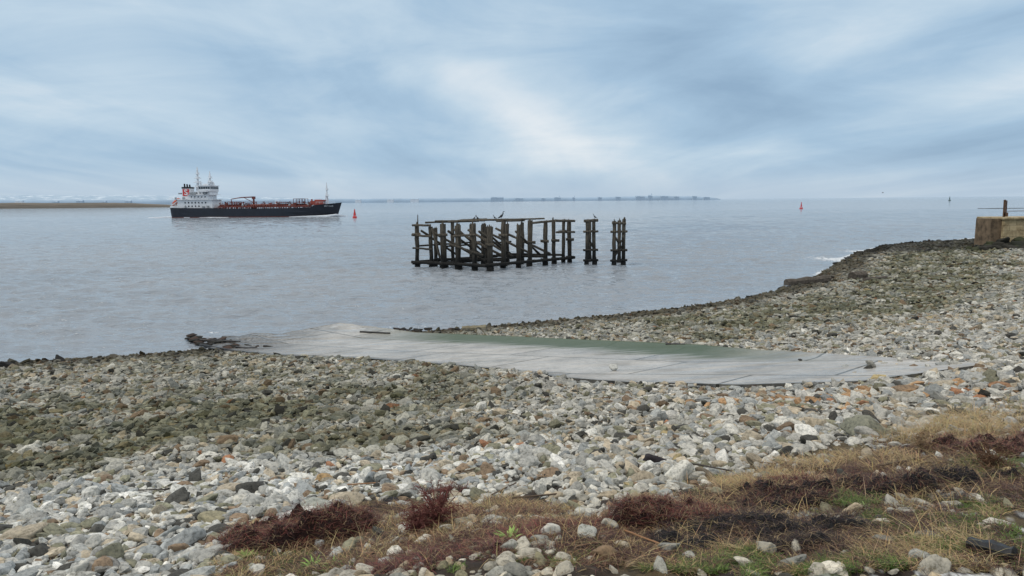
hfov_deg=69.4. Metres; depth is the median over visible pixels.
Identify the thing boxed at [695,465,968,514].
seaweed pile
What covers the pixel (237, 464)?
stone
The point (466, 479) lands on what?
stone
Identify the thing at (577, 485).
stone
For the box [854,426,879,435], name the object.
stone
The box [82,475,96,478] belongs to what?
stone
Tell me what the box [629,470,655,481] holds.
stone
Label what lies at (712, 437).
stone
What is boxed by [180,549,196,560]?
stone
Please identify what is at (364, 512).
seaweed pile
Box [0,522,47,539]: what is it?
boulder
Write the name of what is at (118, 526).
stone
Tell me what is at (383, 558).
boulder
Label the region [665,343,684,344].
driftwood log
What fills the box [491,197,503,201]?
distant building
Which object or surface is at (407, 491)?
stone
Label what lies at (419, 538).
stone
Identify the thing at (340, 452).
stone
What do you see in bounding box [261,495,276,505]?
stone
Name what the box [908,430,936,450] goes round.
dead plant
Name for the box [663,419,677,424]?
stone
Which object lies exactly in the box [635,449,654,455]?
stone
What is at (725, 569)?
green grass
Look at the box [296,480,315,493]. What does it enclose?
stone
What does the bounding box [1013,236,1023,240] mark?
wet rock
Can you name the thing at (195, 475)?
stone
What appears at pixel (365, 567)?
stone
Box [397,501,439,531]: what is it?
dead plant
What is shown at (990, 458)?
dead plant
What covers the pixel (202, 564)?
stone
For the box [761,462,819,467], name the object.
twig
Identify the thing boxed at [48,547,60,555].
stone
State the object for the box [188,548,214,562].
stone
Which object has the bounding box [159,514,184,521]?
stone
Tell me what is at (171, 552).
stone
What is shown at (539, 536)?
stone
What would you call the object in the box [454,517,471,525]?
boulder
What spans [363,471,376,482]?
stone
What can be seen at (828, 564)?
stone
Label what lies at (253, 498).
stone
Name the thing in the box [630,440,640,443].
stone
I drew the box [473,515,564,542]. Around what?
seaweed pile
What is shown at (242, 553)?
leafy plant
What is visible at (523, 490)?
boulder
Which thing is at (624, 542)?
boulder
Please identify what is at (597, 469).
boulder
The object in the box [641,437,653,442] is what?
stone
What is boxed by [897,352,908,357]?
stone
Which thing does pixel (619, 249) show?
timber dolphin
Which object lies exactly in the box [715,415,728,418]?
stone
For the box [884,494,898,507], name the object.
stone
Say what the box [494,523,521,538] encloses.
leafy plant
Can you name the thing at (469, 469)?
twig
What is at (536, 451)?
stone
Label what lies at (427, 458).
stone
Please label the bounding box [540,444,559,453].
stone
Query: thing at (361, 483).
twig
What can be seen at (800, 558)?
stone
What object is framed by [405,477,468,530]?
dead plant
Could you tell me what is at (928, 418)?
stone
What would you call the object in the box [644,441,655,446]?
stone
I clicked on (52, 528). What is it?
stone
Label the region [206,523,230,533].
stone
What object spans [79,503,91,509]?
stone
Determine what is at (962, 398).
boulder
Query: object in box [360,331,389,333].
broken timber
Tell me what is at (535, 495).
twig
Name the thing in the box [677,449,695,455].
stone
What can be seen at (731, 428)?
stone
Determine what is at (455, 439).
stone
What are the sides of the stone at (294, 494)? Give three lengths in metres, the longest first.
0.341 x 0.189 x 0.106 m
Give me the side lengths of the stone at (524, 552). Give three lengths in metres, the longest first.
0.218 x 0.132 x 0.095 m
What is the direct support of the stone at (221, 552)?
on the ground at (636, 571)
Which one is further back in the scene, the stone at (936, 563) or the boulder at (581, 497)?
the boulder at (581, 497)
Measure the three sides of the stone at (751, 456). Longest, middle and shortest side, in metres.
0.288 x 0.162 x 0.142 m
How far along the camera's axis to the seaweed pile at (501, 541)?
4.90 m
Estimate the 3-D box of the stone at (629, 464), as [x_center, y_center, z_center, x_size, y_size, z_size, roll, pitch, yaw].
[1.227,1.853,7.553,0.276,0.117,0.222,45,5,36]
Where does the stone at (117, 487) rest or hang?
on the ground at (636, 571)
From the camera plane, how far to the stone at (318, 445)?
11.05 m
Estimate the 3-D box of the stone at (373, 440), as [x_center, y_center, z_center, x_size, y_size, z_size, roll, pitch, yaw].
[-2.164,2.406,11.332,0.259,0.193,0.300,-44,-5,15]
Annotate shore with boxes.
[0,196,720,203]
[0,203,177,208]
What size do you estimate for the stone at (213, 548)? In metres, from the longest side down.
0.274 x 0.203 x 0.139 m
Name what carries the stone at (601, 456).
on the beach shingle
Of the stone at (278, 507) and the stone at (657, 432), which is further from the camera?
the stone at (657, 432)
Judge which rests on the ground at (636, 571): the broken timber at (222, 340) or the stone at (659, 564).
the stone at (659, 564)
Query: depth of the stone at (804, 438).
8.30 m
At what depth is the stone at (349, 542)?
5.48 m
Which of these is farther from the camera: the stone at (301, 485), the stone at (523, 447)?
the stone at (523, 447)
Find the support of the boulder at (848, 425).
on the ground at (636, 571)
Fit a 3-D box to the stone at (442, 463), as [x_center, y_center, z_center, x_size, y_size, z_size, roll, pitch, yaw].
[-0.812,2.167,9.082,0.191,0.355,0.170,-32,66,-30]
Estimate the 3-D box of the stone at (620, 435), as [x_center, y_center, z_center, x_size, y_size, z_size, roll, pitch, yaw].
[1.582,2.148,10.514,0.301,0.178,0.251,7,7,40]
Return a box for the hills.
[0,195,322,199]
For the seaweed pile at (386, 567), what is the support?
on the ground at (636, 571)
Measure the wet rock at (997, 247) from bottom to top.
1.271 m
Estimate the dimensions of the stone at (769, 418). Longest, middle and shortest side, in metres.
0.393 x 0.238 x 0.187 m
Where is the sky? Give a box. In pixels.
[0,0,1023,198]
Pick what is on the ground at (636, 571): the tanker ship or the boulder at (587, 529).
the boulder at (587, 529)
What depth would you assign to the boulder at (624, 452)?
8.92 m
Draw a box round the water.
[0,196,1023,361]
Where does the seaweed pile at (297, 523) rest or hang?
on the ground at (636, 571)
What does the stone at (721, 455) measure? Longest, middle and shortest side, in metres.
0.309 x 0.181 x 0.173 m
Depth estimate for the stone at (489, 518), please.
5.58 m
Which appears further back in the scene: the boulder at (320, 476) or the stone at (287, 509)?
the boulder at (320, 476)
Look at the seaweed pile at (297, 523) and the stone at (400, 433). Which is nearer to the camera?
the seaweed pile at (297, 523)
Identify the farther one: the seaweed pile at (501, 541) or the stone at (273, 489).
the stone at (273, 489)
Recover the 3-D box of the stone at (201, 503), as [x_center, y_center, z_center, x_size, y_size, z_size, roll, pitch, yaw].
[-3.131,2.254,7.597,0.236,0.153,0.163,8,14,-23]
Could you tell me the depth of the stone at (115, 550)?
5.90 m
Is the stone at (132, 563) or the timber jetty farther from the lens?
the timber jetty
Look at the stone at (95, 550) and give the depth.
5.97 m
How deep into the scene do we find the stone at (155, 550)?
6.09 m
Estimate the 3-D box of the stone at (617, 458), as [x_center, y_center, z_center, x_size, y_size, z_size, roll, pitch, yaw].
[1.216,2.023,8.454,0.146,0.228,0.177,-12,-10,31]
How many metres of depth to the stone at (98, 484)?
9.34 m
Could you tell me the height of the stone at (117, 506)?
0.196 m
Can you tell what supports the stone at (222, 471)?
on the ground at (636, 571)
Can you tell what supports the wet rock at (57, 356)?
on the ground at (636, 571)
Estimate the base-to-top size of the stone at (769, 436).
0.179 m
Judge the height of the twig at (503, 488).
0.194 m
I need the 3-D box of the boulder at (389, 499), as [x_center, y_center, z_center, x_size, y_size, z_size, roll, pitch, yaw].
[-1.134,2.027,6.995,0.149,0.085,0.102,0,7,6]
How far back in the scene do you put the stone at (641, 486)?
6.60 m
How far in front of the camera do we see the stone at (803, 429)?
8.76 m
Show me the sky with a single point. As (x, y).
(366, 99)
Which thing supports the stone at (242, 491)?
on the beach shingle
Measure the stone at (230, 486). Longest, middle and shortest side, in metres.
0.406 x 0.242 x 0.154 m
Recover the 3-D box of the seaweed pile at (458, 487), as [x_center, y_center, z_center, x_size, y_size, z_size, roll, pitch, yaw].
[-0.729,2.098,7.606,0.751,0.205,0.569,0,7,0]
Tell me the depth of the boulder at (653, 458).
7.87 m
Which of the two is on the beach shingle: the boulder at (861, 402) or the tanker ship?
the boulder at (861, 402)
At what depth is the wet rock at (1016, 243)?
87.73 m
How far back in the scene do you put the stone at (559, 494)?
6.72 m
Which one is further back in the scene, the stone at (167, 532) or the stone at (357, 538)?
the stone at (167, 532)
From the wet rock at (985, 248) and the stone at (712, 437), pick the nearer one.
the stone at (712, 437)
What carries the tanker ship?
on the water
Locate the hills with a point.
(88, 197)
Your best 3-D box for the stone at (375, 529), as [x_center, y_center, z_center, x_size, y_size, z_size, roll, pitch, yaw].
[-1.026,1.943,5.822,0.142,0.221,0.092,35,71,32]
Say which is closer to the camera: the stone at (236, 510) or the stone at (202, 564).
the stone at (202, 564)
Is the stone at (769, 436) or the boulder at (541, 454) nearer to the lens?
the stone at (769, 436)
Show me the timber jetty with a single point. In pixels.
(486, 257)
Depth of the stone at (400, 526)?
5.70 m
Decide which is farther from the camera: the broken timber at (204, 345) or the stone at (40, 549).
the broken timber at (204, 345)
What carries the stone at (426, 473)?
on the ground at (636, 571)
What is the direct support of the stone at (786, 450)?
on the ground at (636, 571)
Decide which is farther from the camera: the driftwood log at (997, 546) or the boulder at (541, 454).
the boulder at (541, 454)
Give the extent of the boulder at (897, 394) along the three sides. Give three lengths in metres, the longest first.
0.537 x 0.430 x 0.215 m
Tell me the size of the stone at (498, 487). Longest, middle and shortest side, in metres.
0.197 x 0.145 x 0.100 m
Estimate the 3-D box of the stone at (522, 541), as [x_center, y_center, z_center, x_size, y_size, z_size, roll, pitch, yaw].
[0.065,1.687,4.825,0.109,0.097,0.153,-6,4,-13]
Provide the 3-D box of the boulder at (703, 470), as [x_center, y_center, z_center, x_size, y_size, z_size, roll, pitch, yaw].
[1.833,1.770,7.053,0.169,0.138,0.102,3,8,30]
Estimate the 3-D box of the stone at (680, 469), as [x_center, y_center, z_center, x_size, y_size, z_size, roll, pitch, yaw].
[1.579,1.781,7.034,0.346,0.201,0.201,-42,-17,14]
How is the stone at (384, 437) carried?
on the ground at (636, 571)
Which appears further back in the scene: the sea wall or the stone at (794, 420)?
the sea wall
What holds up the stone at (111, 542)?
on the ground at (636, 571)
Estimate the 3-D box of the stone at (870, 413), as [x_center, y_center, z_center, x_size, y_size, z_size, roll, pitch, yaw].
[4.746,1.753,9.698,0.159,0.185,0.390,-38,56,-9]
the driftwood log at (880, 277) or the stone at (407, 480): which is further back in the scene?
the driftwood log at (880, 277)
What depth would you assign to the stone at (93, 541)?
6.45 m
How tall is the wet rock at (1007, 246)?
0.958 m
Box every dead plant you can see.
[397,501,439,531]
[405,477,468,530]
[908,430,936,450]
[974,437,1020,470]
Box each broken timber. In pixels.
[199,344,232,349]
[200,339,240,341]
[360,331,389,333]
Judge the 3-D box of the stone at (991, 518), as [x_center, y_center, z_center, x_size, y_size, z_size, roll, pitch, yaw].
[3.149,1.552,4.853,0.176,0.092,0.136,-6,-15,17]
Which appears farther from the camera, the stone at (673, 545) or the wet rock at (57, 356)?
the wet rock at (57, 356)
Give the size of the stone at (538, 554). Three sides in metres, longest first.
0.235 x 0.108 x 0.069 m
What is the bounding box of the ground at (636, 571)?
[2,239,1023,575]
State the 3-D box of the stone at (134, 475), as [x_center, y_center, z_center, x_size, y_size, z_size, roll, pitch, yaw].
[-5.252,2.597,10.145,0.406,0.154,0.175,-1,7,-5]
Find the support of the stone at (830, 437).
on the beach shingle
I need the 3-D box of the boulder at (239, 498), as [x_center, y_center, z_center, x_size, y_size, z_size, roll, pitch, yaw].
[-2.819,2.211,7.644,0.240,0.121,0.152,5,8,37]
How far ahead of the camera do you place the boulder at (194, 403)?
18.36 m
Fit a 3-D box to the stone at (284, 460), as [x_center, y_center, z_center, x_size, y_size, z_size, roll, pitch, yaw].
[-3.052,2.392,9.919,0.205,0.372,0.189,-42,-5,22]
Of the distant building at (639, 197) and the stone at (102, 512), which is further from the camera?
the distant building at (639, 197)
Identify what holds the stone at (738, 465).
on the beach shingle
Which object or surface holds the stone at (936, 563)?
on the ground at (636, 571)
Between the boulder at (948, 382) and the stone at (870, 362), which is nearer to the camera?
the boulder at (948, 382)
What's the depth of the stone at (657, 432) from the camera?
10.40 m
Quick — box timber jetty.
[411,215,574,270]
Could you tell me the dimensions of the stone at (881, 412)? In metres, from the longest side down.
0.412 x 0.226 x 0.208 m
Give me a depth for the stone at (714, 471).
7.24 m
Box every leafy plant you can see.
[236,549,256,558]
[301,554,321,566]
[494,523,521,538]
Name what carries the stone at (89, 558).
on the ground at (636, 571)
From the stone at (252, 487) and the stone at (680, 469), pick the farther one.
the stone at (252, 487)
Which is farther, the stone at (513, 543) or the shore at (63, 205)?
the shore at (63, 205)
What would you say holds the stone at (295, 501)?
on the ground at (636, 571)
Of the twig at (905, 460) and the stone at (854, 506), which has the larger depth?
the twig at (905, 460)
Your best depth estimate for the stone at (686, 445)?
8.73 m
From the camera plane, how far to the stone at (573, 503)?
6.13 m
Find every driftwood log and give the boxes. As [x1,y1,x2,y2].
[462,324,485,329]
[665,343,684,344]
[784,275,831,285]
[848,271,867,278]
[863,276,886,280]
[966,537,1018,561]
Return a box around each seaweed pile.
[203,495,390,554]
[313,503,382,533]
[335,540,467,575]
[418,528,541,564]
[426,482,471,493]
[451,504,563,518]
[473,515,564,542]
[517,512,630,535]
[571,488,744,533]
[626,504,894,555]
[672,497,773,512]
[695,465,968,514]
[741,519,913,555]
[743,470,840,486]
[834,460,1022,499]
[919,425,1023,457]
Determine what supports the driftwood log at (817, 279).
on the ground at (636, 571)
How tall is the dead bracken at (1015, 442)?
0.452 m
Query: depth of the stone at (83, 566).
5.43 m
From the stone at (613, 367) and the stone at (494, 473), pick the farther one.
the stone at (613, 367)
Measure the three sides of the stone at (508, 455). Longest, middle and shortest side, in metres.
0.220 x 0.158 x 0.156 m
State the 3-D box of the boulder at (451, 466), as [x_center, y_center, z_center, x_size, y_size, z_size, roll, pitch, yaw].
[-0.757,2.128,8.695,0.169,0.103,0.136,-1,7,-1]
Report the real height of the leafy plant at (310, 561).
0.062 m
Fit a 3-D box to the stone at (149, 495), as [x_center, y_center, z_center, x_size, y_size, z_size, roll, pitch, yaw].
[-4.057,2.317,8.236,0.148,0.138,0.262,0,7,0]
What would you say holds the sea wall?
on the ground at (636, 571)
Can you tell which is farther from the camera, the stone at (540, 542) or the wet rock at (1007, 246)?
the wet rock at (1007, 246)
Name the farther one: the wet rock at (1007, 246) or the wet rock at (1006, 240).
the wet rock at (1006, 240)
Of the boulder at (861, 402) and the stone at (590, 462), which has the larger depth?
the boulder at (861, 402)
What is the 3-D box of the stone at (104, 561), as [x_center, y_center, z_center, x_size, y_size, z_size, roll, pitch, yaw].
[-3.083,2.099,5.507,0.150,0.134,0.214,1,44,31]
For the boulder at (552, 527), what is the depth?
5.05 m
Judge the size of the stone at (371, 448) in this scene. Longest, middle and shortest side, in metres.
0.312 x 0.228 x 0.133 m
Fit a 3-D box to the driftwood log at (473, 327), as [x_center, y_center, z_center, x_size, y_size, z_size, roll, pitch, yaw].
[-2.028,2.150,39.566,1.301,0.375,0.335,-1,7,-3]
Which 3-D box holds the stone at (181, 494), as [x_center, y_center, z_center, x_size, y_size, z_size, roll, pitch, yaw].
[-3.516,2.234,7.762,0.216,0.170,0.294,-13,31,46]
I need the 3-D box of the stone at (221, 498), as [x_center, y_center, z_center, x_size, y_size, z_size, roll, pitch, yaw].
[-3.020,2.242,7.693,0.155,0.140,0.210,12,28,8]
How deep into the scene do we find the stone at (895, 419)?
9.18 m
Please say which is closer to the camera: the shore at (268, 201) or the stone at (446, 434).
the stone at (446, 434)
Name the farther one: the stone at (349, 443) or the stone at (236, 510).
the stone at (349, 443)
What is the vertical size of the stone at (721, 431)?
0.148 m
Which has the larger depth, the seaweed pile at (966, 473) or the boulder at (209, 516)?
the boulder at (209, 516)
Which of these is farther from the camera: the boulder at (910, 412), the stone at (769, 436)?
the boulder at (910, 412)
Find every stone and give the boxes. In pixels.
[28,543,49,557]
[42,522,68,535]
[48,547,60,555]
[62,496,80,505]
[64,534,79,544]
[67,561,88,573]
[68,534,87,546]
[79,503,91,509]
[80,556,95,563]
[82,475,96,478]
[83,481,107,489]
[84,534,101,548]
[89,546,102,556]
[91,556,112,571]
[95,543,124,558]
[97,507,120,519]
[102,538,120,547]
[110,483,127,492]
[110,491,132,501]
[111,503,125,511]
[112,523,126,530]
[115,472,139,477]
[126,559,136,567]
[127,532,147,542]
[133,543,148,553]
[136,545,161,557]
[137,492,153,499]
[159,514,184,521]
[159,525,185,537]
[160,480,171,487]
[160,539,169,551]
[164,486,189,502]
[164,526,206,548]
[166,549,174,557]
[167,543,189,551]
[170,484,190,494]
[172,518,192,525]
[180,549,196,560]
[187,545,203,550]
[188,486,199,493]
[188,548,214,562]
[189,468,201,481]
[193,493,217,503]
[196,500,215,504]
[196,540,205,544]
[196,562,209,567]
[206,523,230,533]
[206,544,225,552]
[209,550,229,560]
[210,469,227,473]
[216,482,239,491]
[216,495,226,503]
[227,507,242,512]
[229,513,248,520]
[234,461,245,466]
[235,481,267,492]
[237,489,250,494]
[241,493,265,504]
[247,564,264,575]
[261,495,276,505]
[265,486,280,492]
[267,505,281,511]
[278,452,295,468]
[278,506,293,512]
[283,476,302,483]
[287,489,301,500]
[290,498,304,503]
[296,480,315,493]
[310,443,321,449]
[333,448,352,457]
[333,491,365,504]
[341,440,354,445]
[341,537,356,552]
[355,536,364,545]
[355,563,374,573]
[358,463,382,470]
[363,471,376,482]
[364,436,378,444]
[366,444,380,452]
[372,526,386,536]
[381,434,395,440]
[381,483,396,492]
[394,432,407,436]
[398,524,408,531]
[400,482,423,496]
[402,477,411,483]
[416,534,432,544]
[419,455,432,460]
[420,467,441,483]
[429,428,438,435]
[437,431,456,437]
[438,459,453,467]
[439,437,458,444]
[455,463,469,470]
[457,476,479,485]
[469,446,480,450]
[469,552,483,559]
[470,487,486,500]
[479,516,499,525]
[480,461,495,474]
[486,566,501,575]
[489,443,500,448]
[492,471,501,475]
[495,485,510,493]
[496,551,515,565]
[500,539,517,550]
[503,562,527,575]
[505,451,512,461]
[514,443,532,452]
[515,536,530,550]
[516,547,541,558]
[530,535,548,541]
[530,539,550,547]
[532,447,551,455]
[534,551,545,566]
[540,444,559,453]
[540,467,558,476]
[547,491,563,499]
[568,500,581,509]
[569,481,581,490]
[586,458,599,467]
[590,454,609,460]
[590,545,618,561]
[600,459,616,471]
[601,518,618,528]
[609,364,617,370]
[610,444,621,453]
[611,455,623,462]
[613,432,630,440]
[624,458,640,472]
[624,459,635,472]
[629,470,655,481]
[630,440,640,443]
[631,482,648,492]
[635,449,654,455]
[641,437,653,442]
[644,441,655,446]
[652,430,661,434]
[653,556,667,573]
[658,543,679,554]
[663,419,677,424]
[665,460,693,480]
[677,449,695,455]
[680,442,695,449]
[682,435,702,442]
[707,435,721,440]
[708,467,725,474]
[714,428,727,434]
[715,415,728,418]
[715,448,728,462]
[722,423,738,433]
[730,463,743,469]
[733,556,752,565]
[746,453,761,464]
[756,541,776,553]
[763,433,774,441]
[765,415,774,421]
[779,445,796,457]
[780,554,806,569]
[787,418,802,423]
[794,423,819,435]
[800,434,817,443]
[804,417,826,426]
[819,434,836,440]
[821,560,842,573]
[842,502,863,513]
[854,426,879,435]
[861,410,880,422]
[863,406,874,413]
[865,360,875,367]
[874,408,889,418]
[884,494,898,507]
[890,416,905,423]
[895,507,914,516]
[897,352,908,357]
[908,548,930,559]
[916,554,950,575]
[920,414,938,420]
[981,517,1008,524]
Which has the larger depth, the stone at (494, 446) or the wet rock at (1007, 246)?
the wet rock at (1007, 246)
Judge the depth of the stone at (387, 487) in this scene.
7.59 m
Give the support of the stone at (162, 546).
on the ground at (636, 571)
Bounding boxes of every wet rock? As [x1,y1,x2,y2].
[0,361,15,367]
[55,354,64,360]
[222,343,238,348]
[978,246,993,250]
[992,245,1003,249]
[993,242,1005,247]
[996,237,1009,242]
[1002,244,1018,248]
[1009,241,1023,245]
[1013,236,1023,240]
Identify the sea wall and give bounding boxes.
[974,200,1023,244]
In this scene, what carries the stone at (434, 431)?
on the ground at (636, 571)
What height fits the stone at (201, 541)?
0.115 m
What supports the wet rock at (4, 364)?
on the ground at (636, 571)
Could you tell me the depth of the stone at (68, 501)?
8.62 m
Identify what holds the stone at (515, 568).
on the ground at (636, 571)
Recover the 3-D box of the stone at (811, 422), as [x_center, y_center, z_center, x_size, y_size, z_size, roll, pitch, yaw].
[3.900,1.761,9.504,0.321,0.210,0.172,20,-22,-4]
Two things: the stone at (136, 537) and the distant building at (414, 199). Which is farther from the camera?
the distant building at (414, 199)
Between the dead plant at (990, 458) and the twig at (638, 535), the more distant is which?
the dead plant at (990, 458)
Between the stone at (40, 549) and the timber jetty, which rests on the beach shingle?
the stone at (40, 549)
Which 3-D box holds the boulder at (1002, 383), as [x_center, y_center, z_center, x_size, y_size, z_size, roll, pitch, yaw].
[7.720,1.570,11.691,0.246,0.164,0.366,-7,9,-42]
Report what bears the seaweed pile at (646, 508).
on the ground at (636, 571)
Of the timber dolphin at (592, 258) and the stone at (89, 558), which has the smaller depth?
the stone at (89, 558)
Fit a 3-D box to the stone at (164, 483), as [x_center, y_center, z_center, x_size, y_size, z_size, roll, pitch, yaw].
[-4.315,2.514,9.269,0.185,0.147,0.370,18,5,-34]
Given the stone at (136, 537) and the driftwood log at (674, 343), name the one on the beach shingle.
the stone at (136, 537)
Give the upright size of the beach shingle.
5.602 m
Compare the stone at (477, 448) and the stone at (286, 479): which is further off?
the stone at (477, 448)
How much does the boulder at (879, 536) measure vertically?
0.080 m
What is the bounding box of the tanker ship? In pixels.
[150,167,345,217]
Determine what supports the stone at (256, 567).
on the ground at (636, 571)
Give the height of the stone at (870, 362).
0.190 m
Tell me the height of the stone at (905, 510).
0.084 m
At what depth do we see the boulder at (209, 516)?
6.90 m
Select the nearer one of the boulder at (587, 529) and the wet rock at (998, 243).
the boulder at (587, 529)
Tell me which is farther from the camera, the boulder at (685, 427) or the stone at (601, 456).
the boulder at (685, 427)
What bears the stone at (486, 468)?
on the ground at (636, 571)
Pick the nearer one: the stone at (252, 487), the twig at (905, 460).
the twig at (905, 460)
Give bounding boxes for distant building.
[410,198,418,201]
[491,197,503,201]
[635,196,644,199]
[660,195,667,199]
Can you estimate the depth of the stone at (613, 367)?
20.49 m
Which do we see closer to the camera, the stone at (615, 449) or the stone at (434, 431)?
the stone at (615, 449)
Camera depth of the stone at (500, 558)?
4.56 m
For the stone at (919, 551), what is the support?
on the ground at (636, 571)
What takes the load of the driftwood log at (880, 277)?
on the ground at (636, 571)
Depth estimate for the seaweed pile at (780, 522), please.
5.00 m
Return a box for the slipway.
[208,323,977,387]
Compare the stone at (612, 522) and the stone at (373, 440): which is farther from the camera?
the stone at (373, 440)
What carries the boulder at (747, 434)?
on the beach shingle
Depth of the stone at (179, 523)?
6.98 m
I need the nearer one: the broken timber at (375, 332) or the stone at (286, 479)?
the stone at (286, 479)
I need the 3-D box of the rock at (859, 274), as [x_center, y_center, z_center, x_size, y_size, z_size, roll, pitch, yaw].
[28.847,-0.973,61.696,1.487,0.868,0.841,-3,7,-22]
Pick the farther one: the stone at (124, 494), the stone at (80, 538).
the stone at (124, 494)
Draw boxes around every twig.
[138,489,167,490]
[347,482,375,484]
[456,463,491,473]
[491,482,516,494]
[512,493,556,498]
[623,529,659,543]
[692,463,732,471]
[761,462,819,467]
[880,455,932,465]
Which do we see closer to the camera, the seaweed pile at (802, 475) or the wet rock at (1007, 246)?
the seaweed pile at (802, 475)
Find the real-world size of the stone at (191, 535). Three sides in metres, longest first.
0.355 x 0.198 x 0.186 m
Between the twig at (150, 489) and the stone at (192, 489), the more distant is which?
the twig at (150, 489)
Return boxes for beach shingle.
[0,238,1023,575]
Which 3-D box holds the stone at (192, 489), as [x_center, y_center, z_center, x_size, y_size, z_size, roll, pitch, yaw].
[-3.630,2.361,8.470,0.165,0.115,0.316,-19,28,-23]
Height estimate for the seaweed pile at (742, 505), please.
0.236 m
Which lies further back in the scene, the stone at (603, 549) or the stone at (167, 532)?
the stone at (167, 532)
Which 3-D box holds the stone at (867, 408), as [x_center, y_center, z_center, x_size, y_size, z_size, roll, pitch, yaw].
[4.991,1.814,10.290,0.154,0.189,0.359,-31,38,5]
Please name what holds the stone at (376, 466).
on the beach shingle
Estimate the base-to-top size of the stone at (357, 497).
0.165 m
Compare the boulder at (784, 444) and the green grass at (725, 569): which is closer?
the green grass at (725, 569)
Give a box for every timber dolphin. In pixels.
[583,219,597,264]
[610,217,627,264]
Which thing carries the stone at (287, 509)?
on the ground at (636, 571)
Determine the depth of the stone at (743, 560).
4.38 m
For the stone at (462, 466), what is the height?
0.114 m
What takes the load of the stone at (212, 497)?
on the ground at (636, 571)
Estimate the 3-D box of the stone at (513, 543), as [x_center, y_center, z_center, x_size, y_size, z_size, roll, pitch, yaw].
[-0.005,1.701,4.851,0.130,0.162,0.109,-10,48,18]
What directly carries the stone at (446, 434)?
on the beach shingle
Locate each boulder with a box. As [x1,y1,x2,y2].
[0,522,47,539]
[86,556,119,572]
[180,402,197,405]
[197,510,225,522]
[232,494,246,503]
[300,497,332,510]
[314,473,332,481]
[377,556,392,563]
[384,497,398,504]
[441,464,454,468]
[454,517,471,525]
[516,487,531,493]
[537,452,550,459]
[540,523,560,536]
[574,506,598,516]
[575,493,589,501]
[577,524,596,541]
[592,468,607,473]
[612,540,628,551]
[617,449,628,455]
[643,453,666,462]
[678,425,692,431]
[695,467,712,477]
[741,430,762,439]
[777,442,792,446]
[839,415,889,435]
[856,400,868,404]
[870,534,894,543]
[889,391,923,400]
[904,409,921,415]
[932,380,953,385]
[948,395,972,403]
[960,372,982,382]
[988,381,1011,387]
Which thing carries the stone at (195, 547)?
on the ground at (636, 571)
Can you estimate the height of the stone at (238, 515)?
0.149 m
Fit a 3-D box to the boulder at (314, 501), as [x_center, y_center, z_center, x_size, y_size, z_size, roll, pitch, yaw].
[-1.892,2.102,7.136,0.326,0.177,0.259,-4,7,-25]
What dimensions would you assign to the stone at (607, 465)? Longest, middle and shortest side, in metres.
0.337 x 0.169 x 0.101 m
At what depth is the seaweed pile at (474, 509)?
6.01 m
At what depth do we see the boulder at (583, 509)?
5.82 m
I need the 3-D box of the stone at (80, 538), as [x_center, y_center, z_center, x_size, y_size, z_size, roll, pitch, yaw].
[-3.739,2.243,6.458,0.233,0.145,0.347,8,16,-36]
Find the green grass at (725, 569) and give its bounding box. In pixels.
[213,453,1023,575]
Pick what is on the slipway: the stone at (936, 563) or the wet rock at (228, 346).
the wet rock at (228, 346)
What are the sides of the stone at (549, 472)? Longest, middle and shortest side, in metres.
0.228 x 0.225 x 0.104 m
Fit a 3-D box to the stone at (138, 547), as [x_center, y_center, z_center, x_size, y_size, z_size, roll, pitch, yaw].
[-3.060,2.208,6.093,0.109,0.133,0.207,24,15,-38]
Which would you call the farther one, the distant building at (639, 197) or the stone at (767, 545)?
the distant building at (639, 197)
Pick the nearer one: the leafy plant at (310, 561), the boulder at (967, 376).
the leafy plant at (310, 561)
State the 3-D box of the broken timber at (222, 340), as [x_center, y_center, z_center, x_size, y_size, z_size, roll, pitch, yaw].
[-14.573,2.631,36.895,2.330,0.115,0.098,1,7,16]
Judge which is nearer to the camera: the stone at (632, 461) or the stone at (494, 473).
the stone at (632, 461)
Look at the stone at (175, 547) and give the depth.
6.08 m
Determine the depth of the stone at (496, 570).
4.36 m
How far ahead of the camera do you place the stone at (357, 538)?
5.64 m
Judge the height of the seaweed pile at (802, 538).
0.239 m
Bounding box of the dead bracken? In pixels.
[209,417,1023,575]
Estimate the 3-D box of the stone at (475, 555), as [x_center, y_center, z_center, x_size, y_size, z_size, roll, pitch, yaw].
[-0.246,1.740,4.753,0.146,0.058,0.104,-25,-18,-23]
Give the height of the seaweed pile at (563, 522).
0.260 m
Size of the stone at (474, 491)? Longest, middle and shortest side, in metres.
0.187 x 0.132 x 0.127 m
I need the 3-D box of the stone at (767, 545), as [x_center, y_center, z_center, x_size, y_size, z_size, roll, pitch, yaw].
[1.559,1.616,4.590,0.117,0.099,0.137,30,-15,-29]
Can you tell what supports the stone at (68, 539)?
on the ground at (636, 571)

